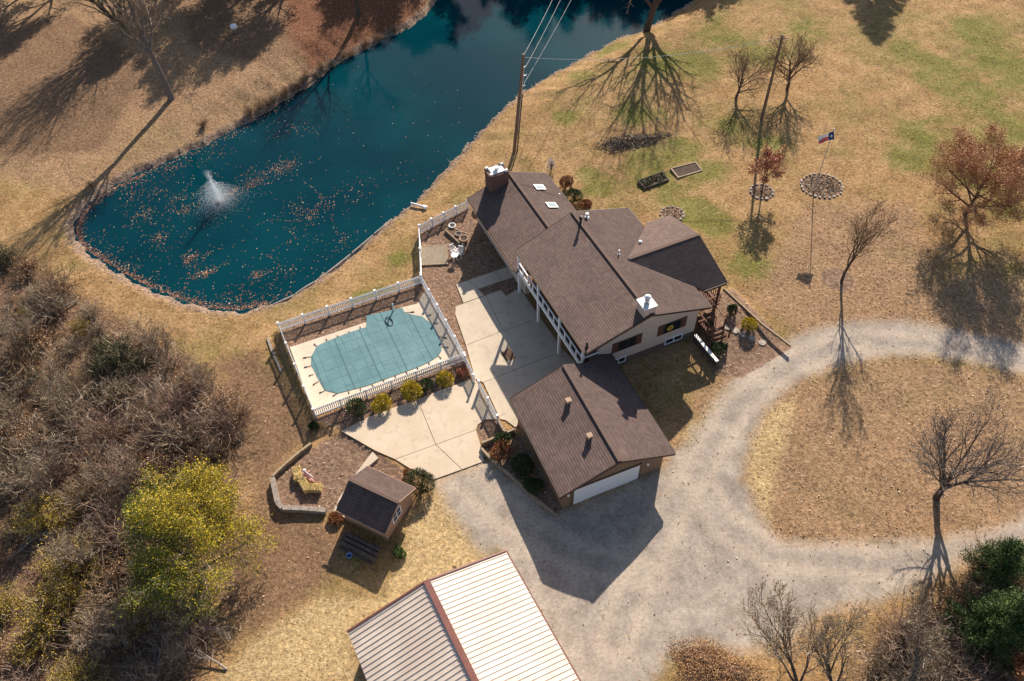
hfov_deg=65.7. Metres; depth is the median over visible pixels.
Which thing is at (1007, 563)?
evergreen tree
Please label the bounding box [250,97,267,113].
thicket bush
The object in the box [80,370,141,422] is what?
thicket bush
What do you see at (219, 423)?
thicket bush
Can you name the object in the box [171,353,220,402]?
thicket bush
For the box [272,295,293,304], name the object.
shore log
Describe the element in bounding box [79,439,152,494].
bush
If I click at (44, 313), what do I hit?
fallen branch
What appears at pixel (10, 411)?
bare sapling
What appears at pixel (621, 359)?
window
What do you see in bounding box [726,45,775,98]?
bare tree
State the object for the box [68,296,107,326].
thicket bush
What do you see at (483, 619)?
metal barn
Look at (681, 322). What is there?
window
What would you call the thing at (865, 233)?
bare tree
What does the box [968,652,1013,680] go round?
thicket bush
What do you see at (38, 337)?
thicket bush
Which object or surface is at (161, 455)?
thicket bush
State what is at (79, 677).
thicket bush
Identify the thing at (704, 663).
leaf pile
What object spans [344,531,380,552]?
stacked timber
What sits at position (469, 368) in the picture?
picket fence
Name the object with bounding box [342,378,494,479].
patio
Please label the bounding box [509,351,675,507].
garage
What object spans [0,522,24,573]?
thicket bush
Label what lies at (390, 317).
pool handrail
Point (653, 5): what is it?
bare tree
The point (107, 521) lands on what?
thicket bush
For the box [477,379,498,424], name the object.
picket fence
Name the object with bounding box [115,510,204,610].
thicket bush
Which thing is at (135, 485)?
thicket bush
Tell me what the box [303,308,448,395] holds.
pool cover
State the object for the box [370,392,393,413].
shrub
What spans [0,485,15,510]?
thicket bush
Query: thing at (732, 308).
shrub
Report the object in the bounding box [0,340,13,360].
thicket bush
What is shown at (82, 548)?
thicket bush
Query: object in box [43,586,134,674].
thicket bush
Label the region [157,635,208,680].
thicket bush
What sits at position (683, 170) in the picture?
raised bed
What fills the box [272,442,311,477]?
timber edging
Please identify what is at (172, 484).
thicket bush
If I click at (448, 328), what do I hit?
picket fence
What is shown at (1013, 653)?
thicket bush
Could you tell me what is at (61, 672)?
thicket bush
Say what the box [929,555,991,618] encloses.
thicket bush
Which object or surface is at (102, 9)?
bare tree
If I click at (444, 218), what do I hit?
picket fence
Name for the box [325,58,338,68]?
thicket bush
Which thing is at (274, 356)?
timber edging
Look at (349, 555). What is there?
blue bucket
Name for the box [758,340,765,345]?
stepping stone
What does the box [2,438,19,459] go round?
thicket bush
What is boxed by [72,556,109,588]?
thicket bush
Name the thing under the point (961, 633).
thicket bush
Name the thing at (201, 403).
thicket bush
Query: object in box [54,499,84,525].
thicket bush
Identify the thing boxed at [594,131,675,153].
brush pile
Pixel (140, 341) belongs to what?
thicket bush
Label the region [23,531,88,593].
thicket bush
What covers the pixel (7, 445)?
thicket bush
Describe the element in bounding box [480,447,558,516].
retaining wall
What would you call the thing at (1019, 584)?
thicket bush
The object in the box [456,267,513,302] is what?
path
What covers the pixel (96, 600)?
thicket bush
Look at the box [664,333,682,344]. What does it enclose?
window
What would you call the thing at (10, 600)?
thicket bush
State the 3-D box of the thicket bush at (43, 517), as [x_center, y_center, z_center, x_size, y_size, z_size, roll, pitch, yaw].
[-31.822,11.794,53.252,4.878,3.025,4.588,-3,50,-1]
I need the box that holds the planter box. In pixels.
[445,227,467,244]
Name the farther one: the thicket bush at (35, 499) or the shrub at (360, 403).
the shrub at (360, 403)
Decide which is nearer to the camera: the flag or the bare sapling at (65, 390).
the bare sapling at (65, 390)
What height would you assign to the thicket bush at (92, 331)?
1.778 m
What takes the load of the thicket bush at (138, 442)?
on the ground at (694, 594)
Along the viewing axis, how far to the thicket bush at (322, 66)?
89.86 m
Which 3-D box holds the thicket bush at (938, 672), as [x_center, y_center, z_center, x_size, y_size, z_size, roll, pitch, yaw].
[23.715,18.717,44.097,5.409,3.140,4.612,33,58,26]
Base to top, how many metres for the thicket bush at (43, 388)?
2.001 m
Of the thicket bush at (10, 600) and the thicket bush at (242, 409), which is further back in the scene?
the thicket bush at (242, 409)
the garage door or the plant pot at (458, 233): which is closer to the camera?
the garage door
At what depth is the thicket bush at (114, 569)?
50.67 m
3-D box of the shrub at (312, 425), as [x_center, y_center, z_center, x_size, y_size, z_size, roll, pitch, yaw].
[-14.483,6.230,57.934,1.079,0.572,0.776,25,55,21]
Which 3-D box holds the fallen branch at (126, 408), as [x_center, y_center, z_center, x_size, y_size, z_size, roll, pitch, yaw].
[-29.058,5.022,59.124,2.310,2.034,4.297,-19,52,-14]
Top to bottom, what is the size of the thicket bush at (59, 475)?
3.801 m
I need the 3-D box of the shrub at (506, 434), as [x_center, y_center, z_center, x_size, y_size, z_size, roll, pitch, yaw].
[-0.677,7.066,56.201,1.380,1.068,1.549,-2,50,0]
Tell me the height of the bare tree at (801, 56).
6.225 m
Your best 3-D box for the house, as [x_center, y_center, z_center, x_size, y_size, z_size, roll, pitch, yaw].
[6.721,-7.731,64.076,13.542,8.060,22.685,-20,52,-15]
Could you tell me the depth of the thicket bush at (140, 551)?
51.60 m
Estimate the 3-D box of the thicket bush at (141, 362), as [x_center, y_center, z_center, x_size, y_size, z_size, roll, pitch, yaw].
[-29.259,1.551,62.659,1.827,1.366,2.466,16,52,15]
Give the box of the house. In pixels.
[466,162,731,364]
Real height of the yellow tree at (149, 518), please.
9.150 m
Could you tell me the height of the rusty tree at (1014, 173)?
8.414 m
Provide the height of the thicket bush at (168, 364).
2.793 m
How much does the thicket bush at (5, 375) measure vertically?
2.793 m
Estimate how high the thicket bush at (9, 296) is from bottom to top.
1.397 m
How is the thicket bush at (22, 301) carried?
on the ground at (694, 594)
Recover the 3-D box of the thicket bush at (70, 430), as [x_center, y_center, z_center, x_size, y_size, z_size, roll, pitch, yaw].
[-32.178,5.979,57.194,6.384,4.345,7.487,36,60,28]
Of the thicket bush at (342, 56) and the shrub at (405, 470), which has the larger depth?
the thicket bush at (342, 56)
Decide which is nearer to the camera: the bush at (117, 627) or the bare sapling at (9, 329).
the bush at (117, 627)
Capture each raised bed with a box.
[637,170,668,189]
[670,161,702,178]
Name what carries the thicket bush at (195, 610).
on the ground at (694, 594)
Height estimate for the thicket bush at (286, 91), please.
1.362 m
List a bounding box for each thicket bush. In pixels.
[0,238,23,272]
[0,289,17,308]
[0,302,24,330]
[0,330,52,392]
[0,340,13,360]
[0,359,12,389]
[0,365,40,414]
[0,392,24,432]
[0,408,49,465]
[0,413,18,447]
[0,415,47,489]
[0,431,21,463]
[0,442,64,502]
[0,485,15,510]
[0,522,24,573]
[0,524,24,544]
[0,576,31,619]
[0,594,67,664]
[0,608,8,634]
[0,631,24,678]
[0,652,67,680]
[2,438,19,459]
[3,333,43,360]
[3,486,75,542]
[4,374,21,388]
[5,441,90,514]
[5,445,41,475]
[5,488,41,524]
[6,258,22,271]
[8,249,45,284]
[8,259,85,309]
[9,291,30,310]
[11,633,56,669]
[12,304,34,321]
[12,318,67,348]
[13,293,63,323]
[13,397,38,422]
[15,337,83,398]
[15,375,124,473]
[16,282,53,303]
[16,410,42,432]
[17,564,99,642]
[21,366,46,380]
[23,275,84,330]
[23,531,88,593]
[24,383,58,405]
[26,376,86,421]
[30,529,67,560]
[36,386,105,436]
[37,642,108,680]
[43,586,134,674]
[45,470,108,522]
[46,364,85,393]
[49,393,150,473]
[49,619,79,643]
[50,524,114,582]
[52,482,73,505]
[53,331,86,357]
[54,364,95,399]
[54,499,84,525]
[55,655,113,680]
[58,357,74,369]
[60,446,136,517]
[60,462,161,559]
[63,314,93,338]
[63,605,101,637]
[64,426,132,473]
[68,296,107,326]
[71,372,107,406]
[72,340,99,366]
[72,553,137,630]
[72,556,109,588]
[74,566,152,645]
[75,326,124,368]
[76,324,158,375]
[77,342,128,390]
[77,499,143,588]
[79,315,109,341]
[79,438,176,527]
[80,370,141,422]
[84,180,96,188]
[86,335,101,348]
[91,491,122,509]
[92,530,144,595]
[99,364,152,403]
[101,438,137,477]
[104,584,156,652]
[105,312,184,370]
[106,590,200,659]
[110,412,173,465]
[110,421,130,437]
[111,350,219,457]
[112,390,167,430]
[112,436,183,488]
[114,371,184,414]
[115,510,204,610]
[116,529,170,579]
[117,630,193,680]
[124,395,237,465]
[125,402,171,444]
[127,347,151,373]
[129,379,151,394]
[131,584,230,680]
[132,396,203,463]
[138,337,197,381]
[140,344,165,367]
[154,371,205,409]
[154,463,198,547]
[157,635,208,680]
[161,359,203,391]
[165,454,228,497]
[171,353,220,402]
[177,444,203,468]
[177,594,211,633]
[181,375,272,458]
[182,407,218,447]
[187,379,244,433]
[190,394,209,416]
[197,118,209,126]
[200,421,236,458]
[207,468,258,527]
[216,388,254,427]
[230,427,249,443]
[239,103,256,116]
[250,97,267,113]
[259,93,277,106]
[268,93,281,102]
[273,88,289,99]
[275,85,290,95]
[292,81,302,88]
[300,69,310,80]
[315,60,328,71]
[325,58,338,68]
[336,49,347,58]
[347,49,356,56]
[358,38,372,49]
[369,31,382,40]
[388,24,400,33]
[826,662,884,680]
[839,612,925,680]
[858,578,973,680]
[863,667,908,680]
[868,620,904,672]
[873,655,943,680]
[881,634,976,680]
[883,607,966,680]
[893,613,952,654]
[915,585,975,633]
[922,645,963,680]
[925,624,1015,680]
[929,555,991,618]
[929,608,995,679]
[930,665,976,680]
[932,621,1018,680]
[935,607,991,667]
[948,662,1014,680]
[950,569,1017,645]
[954,538,1006,594]
[956,523,1023,582]
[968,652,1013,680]
[980,552,1023,592]
[985,642,1020,680]
[987,636,1020,665]
[988,581,1012,597]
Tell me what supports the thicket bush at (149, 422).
on the ground at (694, 594)
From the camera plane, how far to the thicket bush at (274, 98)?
85.91 m
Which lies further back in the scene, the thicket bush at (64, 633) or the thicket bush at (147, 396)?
the thicket bush at (147, 396)
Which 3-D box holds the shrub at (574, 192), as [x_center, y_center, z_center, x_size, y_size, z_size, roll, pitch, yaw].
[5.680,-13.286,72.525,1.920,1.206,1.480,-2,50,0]
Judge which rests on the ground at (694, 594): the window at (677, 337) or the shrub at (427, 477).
the shrub at (427, 477)
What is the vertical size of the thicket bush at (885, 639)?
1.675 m
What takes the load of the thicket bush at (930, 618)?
on the ground at (694, 594)
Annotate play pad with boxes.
[421,244,447,265]
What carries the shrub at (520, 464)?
on the ground at (694, 594)
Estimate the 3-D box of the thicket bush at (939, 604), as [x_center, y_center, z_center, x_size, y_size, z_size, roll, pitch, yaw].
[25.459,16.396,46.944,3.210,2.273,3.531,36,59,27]
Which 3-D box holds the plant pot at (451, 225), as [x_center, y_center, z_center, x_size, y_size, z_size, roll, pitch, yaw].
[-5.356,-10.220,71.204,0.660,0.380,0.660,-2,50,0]
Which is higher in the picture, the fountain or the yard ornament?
the yard ornament
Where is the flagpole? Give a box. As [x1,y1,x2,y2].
[813,128,834,189]
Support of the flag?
attached to the flagpole
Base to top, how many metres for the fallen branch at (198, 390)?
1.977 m
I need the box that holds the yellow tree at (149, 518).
[108,453,284,633]
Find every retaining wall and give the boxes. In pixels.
[270,477,326,514]
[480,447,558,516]
[481,428,514,446]
[498,419,505,431]
[693,334,718,366]
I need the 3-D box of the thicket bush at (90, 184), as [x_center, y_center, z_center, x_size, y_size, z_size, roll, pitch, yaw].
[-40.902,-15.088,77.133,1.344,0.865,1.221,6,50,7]
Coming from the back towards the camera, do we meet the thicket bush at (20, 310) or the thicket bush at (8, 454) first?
the thicket bush at (20, 310)
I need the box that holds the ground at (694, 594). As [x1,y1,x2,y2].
[0,0,1023,680]
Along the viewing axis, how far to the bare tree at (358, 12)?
94.34 m
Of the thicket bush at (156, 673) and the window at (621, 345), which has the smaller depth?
the thicket bush at (156, 673)
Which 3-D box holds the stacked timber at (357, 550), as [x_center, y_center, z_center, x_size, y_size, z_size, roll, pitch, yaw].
[-10.002,13.607,51.320,2.702,0.240,0.240,21,54,18]
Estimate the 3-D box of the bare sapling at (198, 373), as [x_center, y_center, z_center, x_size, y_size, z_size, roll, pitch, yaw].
[-23.288,2.770,59.892,2.927,3.346,2.134,49,66,33]
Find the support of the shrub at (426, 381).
on the ground at (694, 594)
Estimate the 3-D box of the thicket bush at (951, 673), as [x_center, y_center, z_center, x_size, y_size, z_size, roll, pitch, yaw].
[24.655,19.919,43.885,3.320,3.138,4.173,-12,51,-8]
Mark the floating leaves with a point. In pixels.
(131, 274)
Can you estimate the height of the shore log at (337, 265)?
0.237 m
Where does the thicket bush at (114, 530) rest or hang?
on the ground at (694, 594)
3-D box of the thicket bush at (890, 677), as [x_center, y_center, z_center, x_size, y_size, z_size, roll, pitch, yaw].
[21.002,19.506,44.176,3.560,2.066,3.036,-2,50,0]
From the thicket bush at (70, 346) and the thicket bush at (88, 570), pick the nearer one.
the thicket bush at (88, 570)
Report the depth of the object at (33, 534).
53.02 m
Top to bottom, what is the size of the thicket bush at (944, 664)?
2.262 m
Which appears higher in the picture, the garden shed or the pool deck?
the pool deck
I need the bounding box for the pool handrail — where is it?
[385,303,393,325]
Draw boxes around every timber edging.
[267,337,282,372]
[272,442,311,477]
[723,288,790,346]
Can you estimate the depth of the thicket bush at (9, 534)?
53.43 m
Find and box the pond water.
[73,0,693,313]
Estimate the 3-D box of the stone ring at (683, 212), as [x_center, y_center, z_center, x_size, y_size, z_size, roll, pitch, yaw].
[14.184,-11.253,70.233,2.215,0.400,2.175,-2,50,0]
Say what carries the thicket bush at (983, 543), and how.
on the ground at (694, 594)
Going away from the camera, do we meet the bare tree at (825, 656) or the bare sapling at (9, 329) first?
the bare tree at (825, 656)
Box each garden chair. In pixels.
[449,243,456,252]
[456,245,463,258]
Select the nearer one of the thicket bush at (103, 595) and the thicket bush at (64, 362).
the thicket bush at (103, 595)
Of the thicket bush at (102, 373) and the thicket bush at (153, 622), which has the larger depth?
the thicket bush at (102, 373)
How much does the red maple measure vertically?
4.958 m
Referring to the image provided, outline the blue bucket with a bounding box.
[346,552,352,558]
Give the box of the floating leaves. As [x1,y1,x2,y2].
[75,55,459,309]
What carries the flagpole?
on the ground at (694, 594)
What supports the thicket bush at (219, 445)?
on the ground at (694, 594)
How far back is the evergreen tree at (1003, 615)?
44.25 m
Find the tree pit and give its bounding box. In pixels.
[501,347,514,360]
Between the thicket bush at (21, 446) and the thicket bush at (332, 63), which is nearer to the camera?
the thicket bush at (21, 446)
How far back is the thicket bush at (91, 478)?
54.68 m
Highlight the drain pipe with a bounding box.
[410,202,426,209]
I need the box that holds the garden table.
[451,253,457,262]
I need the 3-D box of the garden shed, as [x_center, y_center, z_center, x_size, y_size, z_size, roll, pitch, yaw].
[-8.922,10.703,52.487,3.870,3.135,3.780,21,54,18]
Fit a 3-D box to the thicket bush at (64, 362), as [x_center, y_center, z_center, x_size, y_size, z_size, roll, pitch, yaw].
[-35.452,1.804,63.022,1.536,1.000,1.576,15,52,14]
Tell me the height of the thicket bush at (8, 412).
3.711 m
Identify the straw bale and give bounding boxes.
[292,465,302,482]
[297,476,309,493]
[306,483,323,492]
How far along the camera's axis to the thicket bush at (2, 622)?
49.44 m
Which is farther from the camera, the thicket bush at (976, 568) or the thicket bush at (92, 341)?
the thicket bush at (92, 341)
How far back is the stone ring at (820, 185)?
71.70 m
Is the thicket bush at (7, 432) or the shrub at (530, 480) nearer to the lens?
the shrub at (530, 480)
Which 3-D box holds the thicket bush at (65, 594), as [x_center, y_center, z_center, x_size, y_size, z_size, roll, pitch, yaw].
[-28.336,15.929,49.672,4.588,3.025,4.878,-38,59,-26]
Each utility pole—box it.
[512,53,526,152]
[760,34,787,119]
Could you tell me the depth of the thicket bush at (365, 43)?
93.28 m
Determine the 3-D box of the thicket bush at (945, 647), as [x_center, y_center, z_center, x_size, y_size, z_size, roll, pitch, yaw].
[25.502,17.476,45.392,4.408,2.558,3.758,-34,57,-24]
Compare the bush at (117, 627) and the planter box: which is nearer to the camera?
the bush at (117, 627)
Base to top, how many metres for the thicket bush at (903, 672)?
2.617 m
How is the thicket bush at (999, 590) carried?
on the ground at (694, 594)
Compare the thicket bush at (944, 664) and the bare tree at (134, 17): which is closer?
the thicket bush at (944, 664)
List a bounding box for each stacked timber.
[338,545,374,564]
[339,540,375,561]
[343,537,378,557]
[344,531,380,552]
[349,532,382,551]
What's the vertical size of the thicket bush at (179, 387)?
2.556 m
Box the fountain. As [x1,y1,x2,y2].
[183,171,248,223]
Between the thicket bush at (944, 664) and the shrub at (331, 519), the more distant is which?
the shrub at (331, 519)
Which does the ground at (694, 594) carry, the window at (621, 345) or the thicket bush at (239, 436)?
the thicket bush at (239, 436)
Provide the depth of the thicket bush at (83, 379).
61.05 m
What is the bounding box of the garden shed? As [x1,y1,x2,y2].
[336,466,415,539]
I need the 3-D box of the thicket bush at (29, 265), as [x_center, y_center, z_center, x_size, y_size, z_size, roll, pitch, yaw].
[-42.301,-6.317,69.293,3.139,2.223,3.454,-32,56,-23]
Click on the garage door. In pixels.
(586, 492)
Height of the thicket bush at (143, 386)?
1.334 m
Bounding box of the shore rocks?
[66,1,686,313]
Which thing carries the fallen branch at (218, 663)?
on the ground at (694, 594)
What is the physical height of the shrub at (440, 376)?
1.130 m
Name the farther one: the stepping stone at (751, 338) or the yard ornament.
the yard ornament
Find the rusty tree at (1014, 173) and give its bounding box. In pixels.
[915,121,1023,231]
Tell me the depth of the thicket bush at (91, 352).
63.14 m
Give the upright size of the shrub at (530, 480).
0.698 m
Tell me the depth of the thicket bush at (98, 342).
62.98 m
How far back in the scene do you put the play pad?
68.98 m
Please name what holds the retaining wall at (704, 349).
on the ground at (694, 594)
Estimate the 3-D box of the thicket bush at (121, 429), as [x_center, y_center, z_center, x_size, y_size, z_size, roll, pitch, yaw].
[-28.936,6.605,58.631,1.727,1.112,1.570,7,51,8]
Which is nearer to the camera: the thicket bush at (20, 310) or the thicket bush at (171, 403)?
the thicket bush at (171, 403)
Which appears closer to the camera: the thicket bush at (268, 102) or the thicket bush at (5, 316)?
the thicket bush at (5, 316)
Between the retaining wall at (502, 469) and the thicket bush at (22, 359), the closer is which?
the retaining wall at (502, 469)
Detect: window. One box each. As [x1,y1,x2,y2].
[392,504,401,523]
[612,333,642,353]
[616,355,625,363]
[657,316,687,336]
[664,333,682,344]
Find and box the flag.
[818,131,833,143]
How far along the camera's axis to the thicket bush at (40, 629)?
48.44 m
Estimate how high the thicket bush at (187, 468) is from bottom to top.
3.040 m
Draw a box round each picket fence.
[276,274,464,417]
[418,200,468,273]
[464,354,474,382]
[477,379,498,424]
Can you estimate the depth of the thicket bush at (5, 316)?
65.41 m
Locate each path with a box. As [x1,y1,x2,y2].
[333,452,377,517]
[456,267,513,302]
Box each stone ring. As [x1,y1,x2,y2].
[660,205,684,219]
[750,183,773,199]
[800,172,843,198]
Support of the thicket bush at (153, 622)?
on the ground at (694, 594)
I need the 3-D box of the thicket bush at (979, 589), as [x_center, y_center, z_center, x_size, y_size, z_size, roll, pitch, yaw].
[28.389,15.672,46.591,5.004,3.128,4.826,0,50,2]
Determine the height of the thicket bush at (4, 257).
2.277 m
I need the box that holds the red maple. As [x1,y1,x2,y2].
[747,141,788,192]
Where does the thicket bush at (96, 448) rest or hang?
on the ground at (694, 594)
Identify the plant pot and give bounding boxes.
[448,223,455,227]
[455,231,461,236]
[459,235,467,242]
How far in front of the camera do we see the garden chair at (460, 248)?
68.58 m
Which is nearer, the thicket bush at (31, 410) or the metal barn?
the metal barn
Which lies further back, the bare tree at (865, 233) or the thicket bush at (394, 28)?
the thicket bush at (394, 28)
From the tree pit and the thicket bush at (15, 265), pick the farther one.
the thicket bush at (15, 265)
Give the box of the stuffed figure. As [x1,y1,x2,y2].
[303,469,313,481]
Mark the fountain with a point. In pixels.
(220, 202)
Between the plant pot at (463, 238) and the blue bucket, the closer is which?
the blue bucket
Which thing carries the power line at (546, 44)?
attached to the utility pole at (518, 116)
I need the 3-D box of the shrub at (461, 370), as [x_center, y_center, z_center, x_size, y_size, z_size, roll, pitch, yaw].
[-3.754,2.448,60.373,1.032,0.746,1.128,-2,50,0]
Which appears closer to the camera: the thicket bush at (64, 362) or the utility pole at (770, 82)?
the thicket bush at (64, 362)
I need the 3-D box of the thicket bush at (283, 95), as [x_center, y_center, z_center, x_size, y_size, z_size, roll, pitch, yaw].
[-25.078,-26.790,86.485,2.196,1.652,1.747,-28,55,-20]
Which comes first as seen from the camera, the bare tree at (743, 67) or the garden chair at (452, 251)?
the garden chair at (452, 251)
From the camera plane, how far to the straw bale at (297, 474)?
55.19 m
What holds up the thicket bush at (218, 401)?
on the ground at (694, 594)
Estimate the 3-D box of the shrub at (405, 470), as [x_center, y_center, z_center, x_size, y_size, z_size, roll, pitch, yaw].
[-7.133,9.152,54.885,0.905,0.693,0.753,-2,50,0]
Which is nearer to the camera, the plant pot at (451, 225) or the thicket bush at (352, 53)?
the plant pot at (451, 225)
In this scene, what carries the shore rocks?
on the ground at (694, 594)
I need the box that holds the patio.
[455,289,576,426]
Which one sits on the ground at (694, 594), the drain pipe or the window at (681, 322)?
the drain pipe
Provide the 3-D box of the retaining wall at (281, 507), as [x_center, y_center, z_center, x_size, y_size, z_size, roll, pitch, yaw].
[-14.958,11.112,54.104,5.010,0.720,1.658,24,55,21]
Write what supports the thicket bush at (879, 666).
on the ground at (694, 594)
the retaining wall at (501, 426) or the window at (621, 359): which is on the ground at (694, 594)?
the retaining wall at (501, 426)
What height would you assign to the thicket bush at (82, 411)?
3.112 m
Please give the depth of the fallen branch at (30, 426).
58.24 m
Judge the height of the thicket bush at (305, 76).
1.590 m
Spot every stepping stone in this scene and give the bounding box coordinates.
[732,327,738,333]
[739,331,745,336]
[748,335,755,340]
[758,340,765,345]
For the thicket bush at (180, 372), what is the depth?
61.04 m
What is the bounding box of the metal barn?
[346,550,580,680]
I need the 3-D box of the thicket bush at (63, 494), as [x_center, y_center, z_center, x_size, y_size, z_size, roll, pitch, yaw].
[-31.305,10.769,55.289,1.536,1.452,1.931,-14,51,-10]
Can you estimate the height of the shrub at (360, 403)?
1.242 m
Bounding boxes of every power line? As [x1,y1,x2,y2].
[524,1,570,82]
[525,39,773,59]
[526,1,559,65]
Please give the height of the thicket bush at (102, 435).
4.371 m
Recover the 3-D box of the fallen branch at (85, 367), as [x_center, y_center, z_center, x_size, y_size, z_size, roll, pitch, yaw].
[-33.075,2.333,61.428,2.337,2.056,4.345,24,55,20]
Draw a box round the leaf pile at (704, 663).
[661,635,771,680]
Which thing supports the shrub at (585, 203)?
on the ground at (694, 594)
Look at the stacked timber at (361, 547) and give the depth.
51.39 m
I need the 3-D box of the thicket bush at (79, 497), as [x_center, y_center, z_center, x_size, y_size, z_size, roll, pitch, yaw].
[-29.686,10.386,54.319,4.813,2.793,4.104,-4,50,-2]
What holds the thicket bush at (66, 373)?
on the ground at (694, 594)
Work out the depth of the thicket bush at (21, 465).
56.64 m
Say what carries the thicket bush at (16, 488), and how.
on the ground at (694, 594)
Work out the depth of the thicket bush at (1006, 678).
44.68 m
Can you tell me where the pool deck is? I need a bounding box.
[290,290,461,414]
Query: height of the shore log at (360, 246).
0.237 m
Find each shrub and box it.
[307,421,319,430]
[327,511,343,525]
[343,397,366,416]
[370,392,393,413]
[392,545,407,558]
[400,379,423,401]
[402,468,412,476]
[404,466,435,497]
[419,377,433,390]
[436,370,453,386]
[456,366,468,378]
[489,439,511,460]
[494,431,511,451]
[510,452,534,477]
[522,476,544,493]
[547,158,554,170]
[558,174,573,187]
[565,187,582,202]
[577,199,591,207]
[704,320,714,330]
[710,341,727,355]
[726,304,737,316]
[741,317,757,330]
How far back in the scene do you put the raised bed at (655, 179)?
73.23 m
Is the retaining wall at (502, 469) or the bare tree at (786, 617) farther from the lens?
the retaining wall at (502, 469)
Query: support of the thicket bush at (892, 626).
on the ground at (694, 594)
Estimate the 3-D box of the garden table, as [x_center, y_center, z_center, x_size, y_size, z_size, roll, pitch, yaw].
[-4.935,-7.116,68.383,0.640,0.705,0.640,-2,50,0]
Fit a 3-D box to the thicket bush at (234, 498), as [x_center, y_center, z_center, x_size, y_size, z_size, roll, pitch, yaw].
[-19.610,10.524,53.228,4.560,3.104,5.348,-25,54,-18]
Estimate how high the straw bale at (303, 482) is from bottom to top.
0.631 m
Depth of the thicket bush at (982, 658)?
44.92 m
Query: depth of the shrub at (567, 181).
73.67 m
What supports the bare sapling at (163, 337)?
on the ground at (694, 594)
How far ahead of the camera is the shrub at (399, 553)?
51.05 m
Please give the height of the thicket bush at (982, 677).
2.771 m
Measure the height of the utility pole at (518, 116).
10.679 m
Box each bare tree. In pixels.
[60,0,129,33]
[77,0,174,100]
[354,0,360,17]
[627,0,661,31]
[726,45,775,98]
[731,579,845,680]
[760,32,823,89]
[788,598,873,680]
[840,198,898,281]
[890,590,953,680]
[902,382,1023,518]
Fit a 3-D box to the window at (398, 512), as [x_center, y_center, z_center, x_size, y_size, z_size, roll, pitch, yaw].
[-7.526,11.341,51.803,0.074,1.020,1.000,21,54,18]
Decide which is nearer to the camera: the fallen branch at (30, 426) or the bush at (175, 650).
the bush at (175, 650)
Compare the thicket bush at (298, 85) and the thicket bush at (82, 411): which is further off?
the thicket bush at (298, 85)
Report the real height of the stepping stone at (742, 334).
0.100 m
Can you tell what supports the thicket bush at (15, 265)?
on the ground at (694, 594)
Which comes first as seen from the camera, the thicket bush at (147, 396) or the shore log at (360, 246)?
the thicket bush at (147, 396)
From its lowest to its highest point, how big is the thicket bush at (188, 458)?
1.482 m
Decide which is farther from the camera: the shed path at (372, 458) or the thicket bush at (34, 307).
the thicket bush at (34, 307)
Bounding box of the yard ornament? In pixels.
[230,24,236,32]
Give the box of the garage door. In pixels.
[573,466,639,503]
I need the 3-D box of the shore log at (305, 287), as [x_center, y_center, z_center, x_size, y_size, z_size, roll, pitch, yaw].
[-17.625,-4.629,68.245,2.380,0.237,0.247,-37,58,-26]
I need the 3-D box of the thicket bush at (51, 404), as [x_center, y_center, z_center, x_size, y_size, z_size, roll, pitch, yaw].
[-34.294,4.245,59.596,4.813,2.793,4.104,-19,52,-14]
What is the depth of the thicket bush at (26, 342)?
63.22 m
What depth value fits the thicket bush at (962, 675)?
44.41 m
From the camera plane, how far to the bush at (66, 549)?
50.14 m
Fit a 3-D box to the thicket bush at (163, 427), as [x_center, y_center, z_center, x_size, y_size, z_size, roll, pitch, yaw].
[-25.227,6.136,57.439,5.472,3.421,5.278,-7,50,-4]
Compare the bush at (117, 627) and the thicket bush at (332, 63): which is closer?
the bush at (117, 627)
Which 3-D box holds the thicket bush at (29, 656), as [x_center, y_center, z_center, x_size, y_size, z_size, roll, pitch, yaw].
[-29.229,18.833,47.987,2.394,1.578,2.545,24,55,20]
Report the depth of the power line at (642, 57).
71.72 m
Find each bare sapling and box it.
[0,300,46,349]
[0,391,26,432]
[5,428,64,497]
[36,369,80,413]
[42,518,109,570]
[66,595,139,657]
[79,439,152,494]
[139,320,174,358]
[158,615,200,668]
[182,360,219,390]
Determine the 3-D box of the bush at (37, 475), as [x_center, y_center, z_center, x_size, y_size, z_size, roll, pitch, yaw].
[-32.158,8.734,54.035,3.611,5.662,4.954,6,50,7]
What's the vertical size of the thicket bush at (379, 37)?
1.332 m
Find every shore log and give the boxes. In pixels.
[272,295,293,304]
[295,279,318,293]
[319,254,350,278]
[351,234,373,253]
[374,218,391,234]
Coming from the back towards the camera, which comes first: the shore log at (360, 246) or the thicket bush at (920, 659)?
the shore log at (360, 246)
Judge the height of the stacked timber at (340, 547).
0.240 m
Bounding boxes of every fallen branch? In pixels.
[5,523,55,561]
[11,409,48,463]
[16,300,77,332]
[70,353,100,392]
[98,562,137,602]
[112,394,138,433]
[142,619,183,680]
[169,376,218,401]
[181,631,227,669]
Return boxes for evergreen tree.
[937,583,1023,676]
[957,535,1023,596]

